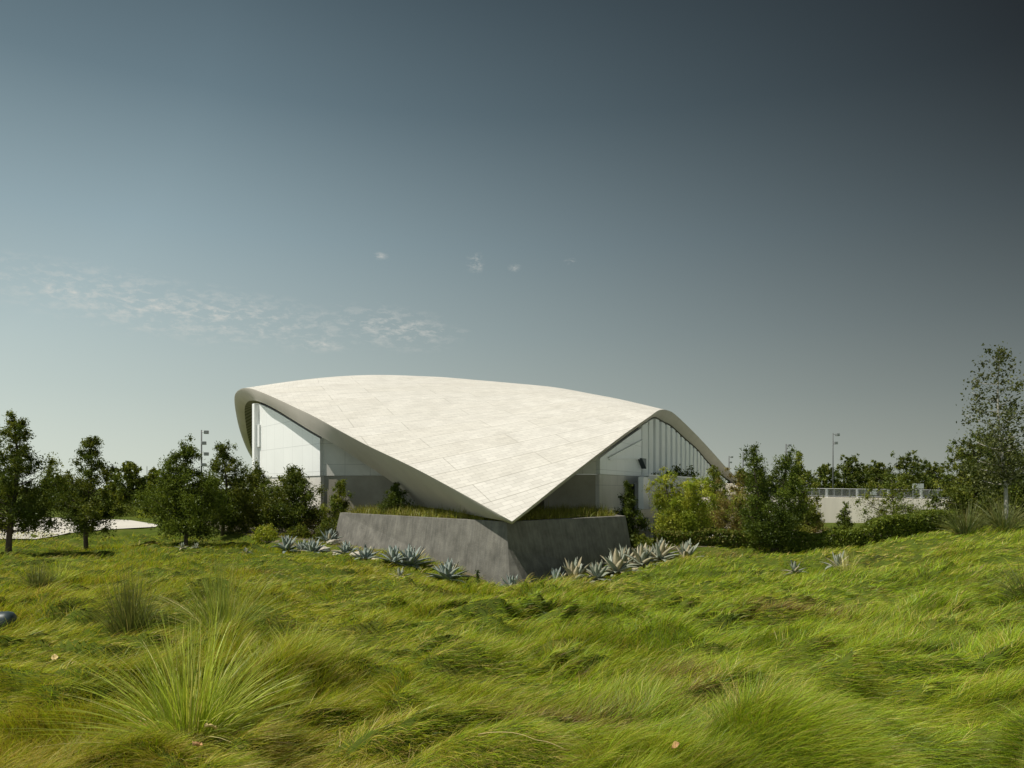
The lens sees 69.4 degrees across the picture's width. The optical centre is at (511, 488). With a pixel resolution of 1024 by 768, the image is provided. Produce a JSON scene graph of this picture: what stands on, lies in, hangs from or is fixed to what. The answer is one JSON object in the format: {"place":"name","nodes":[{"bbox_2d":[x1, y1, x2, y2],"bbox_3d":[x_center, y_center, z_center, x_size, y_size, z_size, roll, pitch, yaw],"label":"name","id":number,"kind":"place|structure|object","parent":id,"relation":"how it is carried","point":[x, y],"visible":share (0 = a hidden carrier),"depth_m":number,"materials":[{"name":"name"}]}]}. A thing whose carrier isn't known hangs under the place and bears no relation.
{"place":"outdoors","nodes":[
{"label":"outdoors","id":0,"kind":"place"},
{"bbox_2d":[0,517,156,538],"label":"plaza","id":1,"kind":"structure","parent":0,"point":[121,524],"depth_m":31.45,"materials":[{"name":"concrete"}]},
{"bbox_2d":[0,489,1023,767],"bbox_3d":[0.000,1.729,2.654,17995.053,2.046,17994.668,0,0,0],"label":"ground","id":2,"kind":"structure","parent":0,"point":[368,629],"depth_m":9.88,"materials":[{"name":"green plant"}]},
{"bbox_2d":[0,611,17,632],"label":"garden light","id":3,"kind":"object","parent":2,"relation":"on","point":[8,616],"visible":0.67,"depth_m":9.35,"materials":[{"name":"metal"}]},
{"bbox_2d":[0,410,75,552],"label":"pine tree","id":4,"kind":"object","parent":2,"relation":"on","point":[28,510],"visible":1,"depth_m":21.42,"materials":[{"name":"green plant"}]},
{"bbox_2d":[7,555,72,589],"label":"tussock","id":5,"kind":"object","parent":2,"relation":"on","point":[38,578],"visible":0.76,"depth_m":14.13,"materials":[{"name":"green plant"}]},
{"bbox_2d":[51,654,58,659],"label":"fallen leaf","id":6,"kind":"object","parent":2,"relation":"on","point":[54,657],"visible":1,"depth_m":7.21,"materials":[{"name":"plant"}]},
{"bbox_2d":[37,471,78,507],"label":"tree","id":7,"kind":"object","parent":2,"relation":"on","point":[50,496],"visible":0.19,"depth_m":61.45,"materials":[{"name":"green plant"}]},
{"bbox_2d":[33,553,90,585],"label":"tussock","id":8,"kind":"object","parent":2,"relation":"on","point":[63,573],"visible":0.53,"depth_m":15.25,"materials":[{"name":"green plant"}]},
{"bbox_2d":[45,435,130,548],"bbox_3d":[-13.921,0.189,24.406,2.728,4.003,2.487,0,0,41],"label":"pine tree","id":9,"kind":"object","parent":2,"relation":"on","point":[86,516],"visible":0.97,"depth_m":24.24,"materials":[{"name":"green plant"}]},
{"bbox_2d":[98,482,119,507],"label":"tree","id":10,"kind":"object","parent":2,"relation":"on","point":[112,492],"visible":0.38,"depth_m":63.63,"materials":[{"name":"green plant"}]},
{"bbox_2d":[112,503,136,516],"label":"bush","id":11,"kind":"object","parent":2,"relation":"on","point":[127,510],"visible":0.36,"depth_m":43.88,"materials":[{"name":"green plant"}]},
{"bbox_2d":[66,556,187,636],"bbox_3d":[-4.851,1.429,9.374,1.438,1.172,1.438,0,0,0],"label":"tussock","id":12,"kind":"object","parent":2,"relation":"on","point":[130,612],"visible":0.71,"depth_m":9.29,"materials":[{"name":"green plant"}]},
{"bbox_2d":[108,460,148,506],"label":"tree","id":13,"kind":"object","parent":2,"relation":"on","point":[128,467],"visible":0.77,"depth_m":59.51,"materials":[{"name":"green plant"}]},
{"bbox_2d":[116,500,151,512],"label":"bush","id":14,"kind":"object","parent":2,"relation":"on","point":[133,505],"visible":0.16,"depth_m":51.72,"materials":[{"name":"green plant"}]},
{"bbox_2d":[133,506,156,517],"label":"bush","id":15,"kind":"object","parent":2,"relation":"on","point":[144,514],"visible":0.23,"depth_m":41.63,"materials":[{"name":"green plant"}]},
{"bbox_2d":[143,467,169,505],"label":"tree","id":16,"kind":"object","parent":2,"relation":"on","point":[150,475],"visible":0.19,"depth_m":65.64,"materials":[{"name":"green plant"}]},
{"bbox_2d":[12,584,348,759],"bbox_3d":[-2.317,1.317,5.400,2.202,1.227,2.112,0,0,0],"label":"tussock","id":17,"kind":"object","parent":2,"relation":"on","point":[189,715],"visible":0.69,"depth_m":5.22,"materials":[{"name":"green plant"}]},
{"bbox_2d":[174,542,187,549],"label":"agave","id":18,"kind":"object","parent":2,"relation":"on","point":[182,546],"visible":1,"depth_m":22.37,"materials":[{"name":"green plant"}]},
{"bbox_2d":[127,433,240,545],"bbox_3d":[-11.211,0.094,25.166,3.377,3.961,3.428,0,0,0],"label":"pine tree","id":19,"kind":"object","parent":2,"relation":"on","point":[186,514],"visible":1,"depth_m":24.91,"materials":[{"name":"green plant"}]},
{"bbox_2d":[192,741,202,746],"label":"fallen leaf","id":20,"kind":"object","parent":2,"relation":"on","point":[196,743],"visible":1,"depth_m":4.48,"materials":[{"name":"brown plant"}]},
{"bbox_2d":[201,430,208,472],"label":"lamp mast","id":21,"kind":"object","parent":2,"relation":"on","point":[205,443],"visible":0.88,"depth_m":57.79,"materials":[{"name":"metal"}]},
{"bbox_2d":[205,723,216,729],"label":"fallen leaf","id":22,"kind":"object","parent":2,"relation":"on","point":[211,725],"visible":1,"depth_m":4.84,"materials":[{"name":"plant"}]},
{"bbox_2d":[150,548,298,638],"bbox_3d":[-3.370,1.200,8.509,1.826,1.247,1.780,0,0,0],"label":"tussock","id":23,"kind":"object","parent":2,"relation":"on","point":[223,611],"visible":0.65,"depth_m":8.46,"materials":[{"name":"green plant"}]},
{"bbox_2d":[191,439,263,535],"bbox_3d":[-11.245,-0.039,29.150,3.022,3.878,3.008,0,0,-41],"label":"pine tree","id":24,"kind":"object","parent":2,"relation":"on","point":[236,484],"visible":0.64,"depth_m":28.86,"materials":[{"name":"green plant"}]},
{"bbox_2d":[225,518,250,532],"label":"bush","id":25,"kind":"object","parent":2,"relation":"on","point":[244,529],"visible":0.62,"depth_m":29.29,"materials":[{"name":"green plant"}]},
{"bbox_2d":[234,460,281,530],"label":"pine tree","id":26,"kind":"object","parent":2,"relation":"on","point":[259,473],"visible":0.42,"depth_m":30.70,"materials":[{"name":"green plant"}]},
{"bbox_2d":[251,523,277,540],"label":"bush","id":27,"kind":"object","parent":2,"relation":"on","point":[263,533],"visible":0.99,"depth_m":27.43,"materials":[{"name":"green plant"}]},
{"bbox_2d":[270,534,296,552],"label":"agave","id":28,"kind":"object","parent":2,"relation":"on","point":[287,543],"visible":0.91,"depth_m":25.09,"materials":[{"name":"green plant"}]},
{"bbox_2d":[251,463,332,533],"bbox_3d":[-8.748,0.456,29.136,3.338,3.009,3.232,0,0,0],"label":"pine tree","id":29,"kind":"object","parent":2,"relation":"on","point":[288,509],"visible":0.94,"depth_m":28.86,"materials":[{"name":"green plant"}]},
{"bbox_2d":[284,522,313,537],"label":"bush","id":30,"kind":"object","parent":2,"relation":"on","point":[294,530],"visible":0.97,"depth_m":28.01,"materials":[{"name":"green plant"}]},
{"bbox_2d":[290,539,308,552],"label":"agave","id":31,"kind":"object","parent":2,"relation":"on","point":[299,547],"visible":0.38,"depth_m":24.52,"materials":[{"name":"green plant"}]},
{"bbox_2d":[251,608,351,666],"bbox_3d":[-1.977,1.385,6.870,0.999,0.621,0.979,0,0,-19],"label":"tussock","id":32,"kind":"object","parent":2,"relation":"on","point":[304,638],"visible":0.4,"depth_m":6.94,"materials":[{"name":"green plant"}]},
{"bbox_2d":[295,517,322,537],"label":"bush","id":33,"kind":"object","parent":2,"relation":"on","point":[311,525],"visible":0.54,"depth_m":28.79,"materials":[{"name":"green plant"}]},
{"bbox_2d":[296,538,331,552],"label":"agave","id":34,"kind":"object","parent":2,"relation":"on","point":[313,547],"visible":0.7,"depth_m":23.81,"materials":[{"name":"green plant"}]},
{"bbox_2d":[311,519,337,541],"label":"bush","id":35,"kind":"object","parent":2,"relation":"on","point":[327,526],"visible":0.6,"depth_m":27.04,"materials":[{"name":"green plant"}]},
{"bbox_2d":[316,529,343,542],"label":"agave","id":36,"kind":"object","parent":2,"relation":"on","point":[330,535],"visible":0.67,"depth_m":26.31,"materials":[{"name":"green plant"}]},
{"bbox_2d":[316,479,354,534],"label":"pine tree","id":37,"kind":"object","parent":2,"relation":"on","point":[335,510],"visible":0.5,"depth_m":28.70,"materials":[{"name":"green plant"}]},
{"bbox_2d":[331,540,359,554],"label":"agave","id":38,"kind":"object","parent":2,"relation":"on","point":[345,548],"visible":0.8,"depth_m":23.50,"materials":[{"name":"green plant"}]},
{"bbox_2d":[349,551,360,557],"bbox_3d":[-4.798,2.031,22.894,0.470,0.203,0.370,0,0,-9],"label":"stone","id":39,"kind":"object","parent":2,"relation":"on","point":[354,555],"visible":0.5,"depth_m":22.79,"materials":[{"name":"beige stone"}]},
{"bbox_2d":[352,544,379,559],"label":"agave","id":40,"kind":"object","parent":2,"relation":"on","point":[366,553],"visible":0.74,"depth_m":22.47,"materials":[{"name":"green plant"}]},
{"bbox_2d":[374,545,409,568],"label":"agave","id":41,"kind":"object","parent":2,"relation":"on","point":[393,555],"visible":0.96,"depth_m":21.38,"materials":[{"name":"green plant"}]},
{"bbox_2d":[389,568,409,579],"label":"agave","id":42,"kind":"object","parent":2,"relation":"on","point":[400,572],"visible":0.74,"depth_m":18.16,"materials":[{"name":"green plant"}]},
{"bbox_2d":[396,543,434,571],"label":"agave","id":43,"kind":"object","parent":2,"relation":"on","point":[411,560],"visible":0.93,"depth_m":21.58,"materials":[{"name":"green plant"}]},
{"bbox_2d":[424,558,469,584],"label":"agave","id":44,"kind":"object","parent":2,"relation":"on","point":[446,570],"visible":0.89,"depth_m":20.18,"materials":[{"name":"green plant"}]},
{"bbox_2d":[475,570,480,583],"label":"shrub seedling","id":45,"kind":"object","parent":2,"relation":"on","point":[477,576],"visible":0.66,"depth_m":19.75,"materials":[{"name":"green plant"}]},
{"bbox_2d":[336,512,631,584],"bbox_3d":[-1.368,1.831,25.624,10.784,1.900,12.344,0,0,0],"label":"planter","id":46,"kind":"object","parent":2,"relation":"on","point":[493,551],"visible":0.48,"depth_m":21.81,"materials":[{"name":"concrete"}]},
{"bbox_2d":[374,482,417,514],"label":"conifer","id":47,"kind":"object","parent":46,"relation":"on","point":[393,499],"visible":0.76,"depth_m":26.34,"materials":[{"name":"green plant"}]},
{"bbox_2d":[348,502,616,520],"bbox_3d":[-1.331,0.655,25.817,9.720,0.571,11.344,0,0,0],"label":"groundcover","id":48,"kind":"object","parent":46,"relation":"on","point":[538,513],"visible":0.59,"depth_m":24.05,"materials":[{"name":"green plant"}]},
{"bbox_2d":[234,375,755,530],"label":"pavilion","id":49,"kind":"structure","parent":2,"relation":"on","point":[511,453],"depth_m":31.56,"materials":[{"name":"white concrete"}]},
{"bbox_2d":[498,574,522,585],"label":"agave","id":50,"kind":"object","parent":2,"relation":"on","point":[511,580],"visible":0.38,"depth_m":19.22,"materials":[{"name":"green plant"}]},
{"bbox_2d":[478,732,568,750],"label":"dry stalk","id":51,"kind":"object","parent":2,"relation":"on","point":[524,735],"visible":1,"depth_m":4.55,"materials":[{"name":"plant"}]},
{"bbox_2d":[542,567,572,581],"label":"agave","id":52,"kind":"object","parent":2,"relation":"on","point":[555,572],"visible":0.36,"depth_m":19.65,"materials":[{"name":"green plant"}]},
{"bbox_2d":[562,557,593,583],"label":"agave","id":53,"kind":"object","parent":2,"relation":"on","point":[575,566],"visible":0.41,"depth_m":20.05,"materials":[{"name":"green plant"}]},
{"bbox_2d":[207,522,951,579],"bbox_3d":[1.314,2.043,28.111,36.303,1.225,16.595,0,0,5],"label":"planting bed","id":54,"kind":"object","parent":2,"relation":"on","point":[339,545],"visible":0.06,"depth_m":26.44,"materials":[{"name":"green plant"}]},
{"bbox_2d":[326,539,339,544],"bbox_3d":[-6.317,1.884,26.007,0.506,0.223,0.419,0,0,-44],"label":"stone","id":55,"kind":"object","parent":54,"relation":"on","point":[334,542],"visible":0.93,"depth_m":25.86,"materials":[{"name":"beige stone"}]},
{"bbox_2d":[579,560,611,581],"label":"agave","id":56,"kind":"object","parent":2,"relation":"on","point":[596,572],"visible":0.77,"depth_m":20.09,"materials":[{"name":"green plant"}]},
{"bbox_2d":[603,544,635,569],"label":"agave","id":57,"kind":"object","parent":2,"relation":"on","point":[626,558],"visible":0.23,"depth_m":22.08,"materials":[{"name":"green plant"}]},
{"bbox_2d":[600,548,640,577],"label":"agave","id":58,"kind":"object","parent":2,"relation":"on","point":[614,561],"visible":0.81,"depth_m":20.78,"materials":[{"name":"green plant"}]},
{"bbox_2d":[612,480,650,544],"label":"conifer","id":59,"kind":"object","parent":2,"relation":"on","point":[628,502],"visible":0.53,"depth_m":26.41,"materials":[{"name":"green plant"}]},
{"bbox_2d":[622,543,659,569],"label":"agave","id":60,"kind":"object","parent":2,"relation":"on","point":[642,555],"visible":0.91,"depth_m":21.29,"materials":[{"name":"green plant"}]},
{"bbox_2d":[630,533,653,547],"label":"bush","id":61,"kind":"object","parent":2,"relation":"on","point":[643,540],"visible":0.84,"depth_m":25.80,"materials":[{"name":"green plant"}]},
{"bbox_2d":[649,545,657,561],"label":"agave","id":62,"kind":"object","parent":2,"relation":"on","point":[653,551],"visible":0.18,"depth_m":23.10,"materials":[{"name":"green plant"}]},
{"bbox_2d":[647,538,682,561],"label":"agave","id":63,"kind":"object","parent":2,"relation":"on","point":[661,551],"visible":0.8,"depth_m":22.77,"materials":[{"name":"green plant"}]},
{"bbox_2d":[643,467,721,542],"bbox_3d":[6.301,0.709,27.172,2.810,3.191,2.302,0,0,0],"label":"tree","id":64,"kind":"object","parent":2,"relation":"on","point":[683,517],"visible":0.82,"depth_m":26.96,"materials":[{"name":"green plant"}]},
{"bbox_2d":[668,538,708,558],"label":"agave","id":65,"kind":"object","parent":2,"relation":"on","point":[686,548],"visible":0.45,"depth_m":23.71,"materials":[{"name":"green plant"}]},
{"bbox_2d":[653,527,764,547],"bbox_3d":[7.061,1.779,26.604,4.280,0.830,1.005,0,0,-10],"label":"hedge","id":66,"kind":"object","parent":2,"relation":"on","point":[732,538],"visible":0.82,"depth_m":26.32,"materials":[{"name":"green plant"}]},
{"bbox_2d":[695,465,732,528],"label":"tree","id":67,"kind":"object","parent":2,"relation":"on","point":[715,486],"visible":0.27,"depth_m":32.72,"materials":[{"name":"green plant"}]},
{"bbox_2d":[728,456,732,470],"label":"lamp mast","id":68,"kind":"object","parent":2,"relation":"on","point":[729,461],"visible":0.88,"depth_m":119.94,"materials":[{"name":"metal"}]},
{"bbox_2d":[706,467,761,530],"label":"tree","id":69,"kind":"object","parent":2,"relation":"on","point":[736,497],"visible":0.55,"depth_m":29.28,"materials":[{"name":"green plant"}]},
{"bbox_2d":[742,452,747,467],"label":"lamp mast","id":70,"kind":"object","parent":2,"relation":"on","point":[743,459],"visible":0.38,"depth_m":104.94,"materials":[{"name":"metal"}]},
{"bbox_2d":[753,473,778,502],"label":"tree","id":71,"kind":"object","parent":2,"relation":"on","point":[763,483],"visible":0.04,"depth_m":84.32,"materials":[{"name":"green plant"}]},
{"bbox_2d":[733,442,816,553],"bbox_3d":[8.832,0.416,25.128,2.846,4.088,2.617,0,0,0],"label":"pine tree","id":72,"kind":"object","parent":2,"relation":"on","point":[778,534],"visible":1,"depth_m":24.98,"materials":[{"name":"green plant"}]},
{"bbox_2d":[781,560,805,574],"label":"agave","id":73,"kind":"object","parent":2,"relation":"on","point":[794,567],"visible":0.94,"depth_m":17.76,"materials":[{"name":"green plant"}]},
{"bbox_2d":[781,468,818,496],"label":"tree","id":74,"kind":"object","parent":2,"relation":"on","point":[812,477],"visible":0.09,"depth_m":89.33,"materials":[{"name":"green plant"}]},
{"bbox_2d":[788,451,825,532],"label":"pine tree","id":75,"kind":"object","parent":2,"relation":"on","point":[814,516],"visible":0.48,"depth_m":27.78,"materials":[{"name":"green plant"}]},
{"bbox_2d":[798,502,828,533],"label":"tree","id":76,"kind":"object","parent":2,"relation":"on","point":[820,529],"visible":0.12,"depth_m":29.76,"materials":[{"name":"green plant"}]},
{"bbox_2d":[812,463,842,496],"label":"tree","id":77,"kind":"object","parent":2,"relation":"on","point":[823,470],"visible":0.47,"depth_m":77.56,"materials":[{"name":"green plant"}]},
{"bbox_2d":[819,551,849,569],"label":"agave","id":78,"kind":"object","parent":2,"relation":"on","point":[838,559],"visible":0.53,"depth_m":17.58,"materials":[{"name":"green plant"}]},
{"bbox_2d":[832,433,839,489],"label":"lamp mast","id":79,"kind":"object","parent":2,"relation":"on","point":[835,434],"visible":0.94,"depth_m":75.96,"materials":[{"name":"metal"}]},
{"bbox_2d":[830,501,854,536],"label":"conifer","id":80,"kind":"object","parent":2,"relation":"on","point":[845,519],"visible":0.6,"depth_m":27.96,"materials":[{"name":"green plant"}]},
{"bbox_2d":[825,545,862,572],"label":"tussock","id":81,"kind":"object","parent":2,"relation":"on","point":[845,564],"visible":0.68,"depth_m":16.88,"materials":[{"name":"green plant"}]},
{"bbox_2d":[834,453,878,497],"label":"tree","id":82,"kind":"object","parent":2,"relation":"on","point":[848,477],"visible":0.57,"depth_m":79.25,"materials":[{"name":"green plant"}]},
{"bbox_2d":[771,497,950,522],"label":"retaining wall","id":83,"kind":"structure","parent":2,"relation":"on","point":[832,507],"depth_m":41.14,"materials":[{"name":"concrete"}]},
{"bbox_2d":[788,488,949,498],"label":"railing","id":84,"kind":"object","parent":83,"relation":"on","point":[856,492],"visible":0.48,"depth_m":41.17,"materials":[{"name":"metal"}]},
{"bbox_2d":[852,462,875,484],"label":"tree","id":85,"kind":"object","parent":2,"relation":"on","point":[862,470],"visible":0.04,"depth_m":94.41,"materials":[{"name":"green plant"}]},
{"bbox_2d":[788,508,956,553],"bbox_3d":[12.762,1.524,25.825,6.344,1.714,1.520,0,0,-9],"label":"hedge","id":86,"kind":"object","parent":2,"relation":"on","point":[889,526],"visible":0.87,"depth_m":25.43,"materials":[{"name":"green plant"}]},
{"bbox_2d":[860,460,892,497],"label":"tree","id":87,"kind":"object","parent":2,"relation":"on","point":[878,466],"visible":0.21,"depth_m":81.80,"materials":[{"name":"green plant"}]},
{"bbox_2d":[849,472,949,527],"bbox_3d":[14.842,0.609,28.351,3.144,2.545,3.030,0,0,0],"label":"tree","id":88,"kind":"object","parent":2,"relation":"on","point":[895,509],"visible":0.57,"depth_m":28.23,"materials":[{"name":"green plant"}]},
{"bbox_2d":[877,450,941,498],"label":"tree","id":89,"kind":"object","parent":2,"relation":"on","point":[908,477],"visible":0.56,"depth_m":77.36,"materials":[{"name":"green plant"}]},
{"bbox_2d":[912,483,923,489],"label":"sign","id":90,"kind":"object","parent":2,"relation":"on","point":[921,485],"visible":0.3,"depth_m":73.95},
{"bbox_2d":[914,461,950,498],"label":"tree","id":91,"kind":"object","parent":2,"relation":"on","point":[936,469],"visible":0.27,"depth_m":83.34,"materials":[{"name":"green plant"}]},
{"bbox_2d":[939,463,974,525],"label":"leafy tree","id":92,"kind":"object","parent":2,"relation":"on","point":[940,492],"visible":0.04,"depth_m":33.29,"materials":[{"name":"green plant"}]},
{"bbox_2d":[930,500,1011,535],"bbox_3d":[12.386,0.749,20.306,2.031,1.102,1.971,0,0,-37],"label":"tussock","id":93,"kind":"object","parent":2,"relation":"on","point":[968,525],"visible":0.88,"depth_m":20.16,"materials":[{"name":"green plant"}]},
{"bbox_2d":[924,437,1021,526],"bbox_3d":[17.225,-0.109,27.444,2.954,3.645,3.143,0,0,-32],"label":"leafy tree","id":94,"kind":"object","parent":2,"relation":"on","point":[956,493],"visible":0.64,"depth_m":27.27,"materials":[{"name":"green plant"}]},
{"bbox_2d":[951,430,1023,521],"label":"leafy tree","id":95,"kind":"object","parent":2,"relation":"on","point":[973,436],"visible":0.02,"depth_m":29.86,"materials":[{"name":"green plant"}]},
{"bbox_2d":[954,341,1023,520],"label":"birch tree","id":96,"kind":"object","parent":2,"relation":"on","point":[1008,469],"visible":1,"depth_m":20.73,"materials":[{"name":"green plant"}]},
{"bbox_2d":[958,491,1023,531],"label":"tussock","id":97,"kind":"object","parent":2,"relation":"on","point":[999,522],"visible":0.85,"depth_m":19.66,"materials":[{"name":"green plant"}]},
{"bbox_2d":[974,550,1023,599],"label":"tussock","id":98,"kind":"object","parent":2,"relation":"on","point":[1016,584],"visible":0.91,"depth_m":11.30,"materials":[{"name":"green plant"}]},
{"bbox_2d":[985,443,1023,522],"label":"leafy tree","id":99,"kind":"object","parent":2,"relation":"on","point":[1016,504],"visible":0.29,"depth_m":26.74,"materials":[{"name":"green plant"}]},
{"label":"bank","id":100,"kind":"structure","parent":2,"relation":"on","visible":0},
{"bbox_2d":[630,475,711,520],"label":"terrace wall","id":101,"kind":"structure","parent":100,"relation":"on","point":[641,496],"depth_m":31.75,"materials":[{"name":"concrete"}]},
{"bbox_2d":[672,464,683,475],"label":"shrub","id":102,"kind":"object","parent":101,"relation":"on","point":[676,469],"visible":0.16,"depth_m":38.20,"materials":[{"name":"green plant"}]},
{"bbox_2d":[683,465,699,476],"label":"shrub","id":103,"kind":"object","parent":101,"relation":"on","point":[687,474],"visible":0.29,"depth_m":40.92,"materials":[{"name":"green plant"}]},
{"bbox_2d":[718,483,734,499],"bbox_3d":[11.664,0.184,39.974,1.370,1.068,1.172,0,0,33],"label":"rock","id":104,"kind":"object","parent":100,"relation":"on","point":[731,484],"visible":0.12,"depth_m":39.63,"materials":[{"name":"stone"}]},
{"bbox_2d":[0,0,1023,488],"label":"sky","id":105,"kind":"structure","parent":0,"point":[774,224],"materials":[{"name":"blue"}]},
{"bbox_2d":[639,511,769,537],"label":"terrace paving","id":106,"kind":"structure","parent":0,"point":[647,532],"depth_m":32.78,"materials":[{"name":"concrete"}]},
{"bbox_2d":[725,486,755,505],"bbox_3d":[11.809,0.443,38.040,1.411,1.416,1.447,0,0,41],"label":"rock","id":107,"kind":"object","parent":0,"point":[735,492],"visible":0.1,"depth_m":37.72,"materials":[{"name":"stone"}]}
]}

